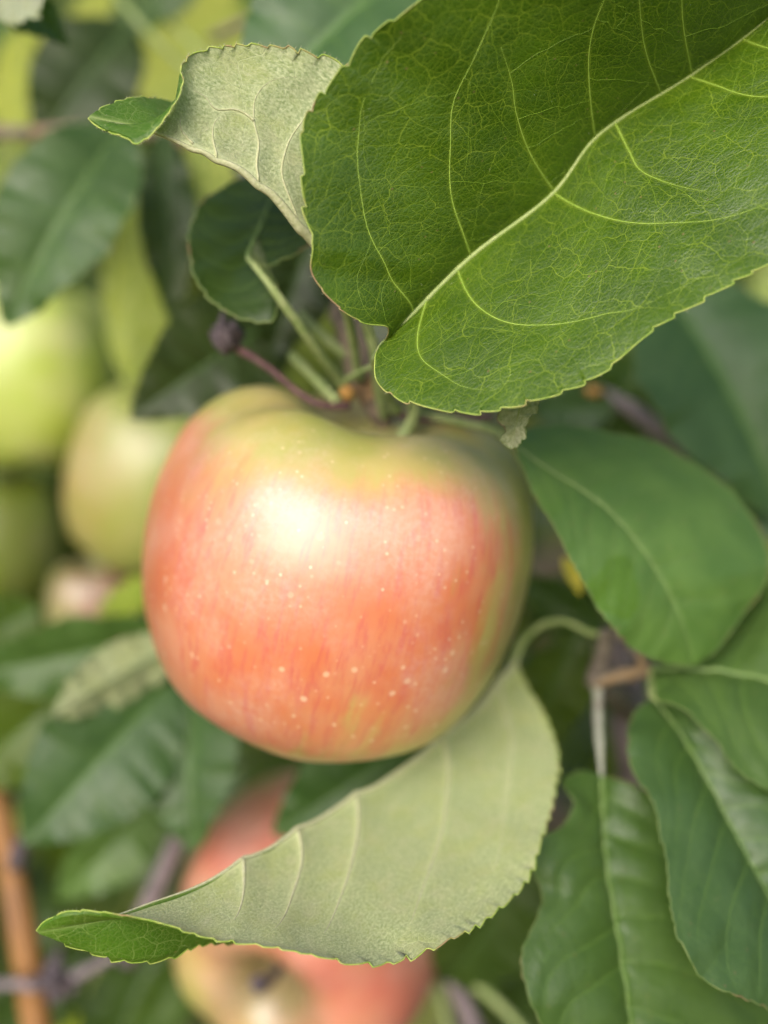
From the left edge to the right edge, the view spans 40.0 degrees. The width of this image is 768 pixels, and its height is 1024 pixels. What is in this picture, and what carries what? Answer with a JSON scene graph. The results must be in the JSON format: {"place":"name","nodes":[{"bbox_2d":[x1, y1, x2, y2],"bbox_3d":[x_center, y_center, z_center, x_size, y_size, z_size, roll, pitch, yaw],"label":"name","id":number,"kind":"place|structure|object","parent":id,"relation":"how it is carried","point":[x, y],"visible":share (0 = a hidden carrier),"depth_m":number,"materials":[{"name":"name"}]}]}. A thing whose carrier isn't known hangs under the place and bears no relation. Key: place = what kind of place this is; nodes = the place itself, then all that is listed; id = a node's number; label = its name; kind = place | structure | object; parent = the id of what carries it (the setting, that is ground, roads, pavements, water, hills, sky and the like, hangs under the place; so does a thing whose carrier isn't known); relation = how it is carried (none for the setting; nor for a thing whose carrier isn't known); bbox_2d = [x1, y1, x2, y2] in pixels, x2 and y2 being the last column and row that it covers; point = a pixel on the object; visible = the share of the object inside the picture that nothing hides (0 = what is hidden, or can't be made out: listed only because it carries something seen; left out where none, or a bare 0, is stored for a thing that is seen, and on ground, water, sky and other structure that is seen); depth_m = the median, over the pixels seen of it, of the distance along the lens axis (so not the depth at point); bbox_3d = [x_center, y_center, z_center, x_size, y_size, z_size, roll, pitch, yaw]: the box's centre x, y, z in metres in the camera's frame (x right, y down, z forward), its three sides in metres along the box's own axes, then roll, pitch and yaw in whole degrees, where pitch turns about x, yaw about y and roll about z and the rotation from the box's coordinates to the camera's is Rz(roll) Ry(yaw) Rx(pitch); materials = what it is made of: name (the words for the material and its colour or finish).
{"place":"outdoors","nodes":[
{"label":"outdoors","id":0,"kind":"place"},
{"bbox_2d":[0,408,662,1023],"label":"ground","id":1,"kind":"structure","parent":0,"point":[562,794],"depth_m":4.18,"materials":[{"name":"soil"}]},
{"bbox_2d":[0,0,767,1023],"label":"foliage","id":2,"kind":"object","parent":1,"relation":"on","point":[580,754],"visible":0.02,"depth_m":1.16,"materials":[{"name":"green plant"}]},
{"bbox_2d":[0,0,767,1023],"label":"apple tree","id":3,"kind":"object","parent":1,"relation":"on","point":[252,764],"visible":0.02,"depth_m":0.56,"materials":[{"name":"green plant"}]},
{"bbox_2d":[0,468,65,602],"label":"apple","id":4,"kind":"object","parent":3,"relation":"hanging from","point":[32,539],"visible":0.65,"depth_m":0.39,"materials":[{"name":"green food"}]},
{"bbox_2d":[0,292,119,468],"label":"apple","id":5,"kind":"object","parent":3,"relation":"hanging from","point":[59,373],"visible":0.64,"depth_m":0.36,"materials":[{"name":"green food"}]},
{"bbox_2d":[46,557,145,622],"bbox_3d":[-0.104,0.031,0.379,0.035,0.038,0.035,0,13,0],"label":"apple","id":6,"kind":"object","parent":3,"relation":"hanging from","point":[86,586],"visible":0.45,"depth_m":0.36,"materials":[{"name":"food"}]},
{"bbox_2d":[0,789,192,1023],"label":"branch","id":7,"kind":"object","parent":3,"relation":"attached to","point":[44,986],"visible":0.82,"depth_m":0.31,"materials":[{"name":"orange plant"}]},
{"bbox_2d":[0,575,427,969],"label":"leafy shoot","id":8,"kind":"object","parent":7,"relation":"attached to","point":[118,752],"visible":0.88,"depth_m":0.26,"materials":[{"name":"green plant"}]},
{"bbox_2d":[174,768,435,1023],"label":"apple","id":9,"kind":"object","parent":8,"relation":"hanging from","point":[237,984],"visible":0.45,"depth_m":0.28,"materials":[{"name":"red food"}]},
{"bbox_2d":[63,380,190,575],"bbox_3d":[-0.073,-0.015,0.354,0.064,0.071,0.066,18,12,13],"label":"apple","id":10,"kind":"object","parent":3,"relation":"hanging from","point":[117,457],"visible":0.35,"depth_m":0.33,"materials":[{"name":"green food"}]},
{"bbox_2d":[0,0,330,421],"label":"leafy shoot","id":11,"kind":"object","parent":3,"relation":"attached to","point":[80,193],"visible":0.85,"depth_m":0.28,"materials":[{"name":"green plant"}]},
{"bbox_2d":[207,0,417,65],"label":"leafy shoot","id":12,"kind":"object","parent":11,"relation":"attached to","point":[338,30],"visible":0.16,"depth_m":0.22,"materials":[{"name":"green plant"}]},
{"bbox_2d":[36,557,767,1023],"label":"leafy shoot","id":13,"kind":"object","parent":3,"relation":"attached to","point":[648,865],"visible":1,"depth_m":0.19,"materials":[{"name":"green plant"}]},
{"bbox_2d":[535,283,767,539],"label":"leafy shoot","id":14,"kind":"object","parent":13,"relation":"attached to","point":[696,376],"visible":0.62,"depth_m":0.25,"materials":[{"name":"green plant"}]},
{"bbox_2d":[88,0,767,666],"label":"fruiting spur","id":15,"kind":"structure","parent":3,"relation":"attached to","point":[512,212],"depth_m":0.17,"materials":[{"name":"green plant"}]},
{"bbox_2d":[142,385,533,762],"bbox_3d":[-0.009,0.005,0.213,0.080,0.078,0.080,20,16,26],"label":"apple","id":16,"kind":"object","parent":15,"relation":"hanging from","point":[320,585],"visible":0.99,"depth_m":0.18,"materials":[{"name":"red food"}]},
{"bbox_2d":[431,870,542,1023],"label":"leafy shoot","id":17,"kind":"object","parent":3,"relation":"attached to","point":[489,952],"visible":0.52,"depth_m":0.28,"materials":[{"name":"green plant"}]},
{"bbox_2d":[374,326,380,335],"label":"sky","id":18,"kind":"structure","parent":0,"point":[377,328],"materials":[{"name":"grey"}]}
]}

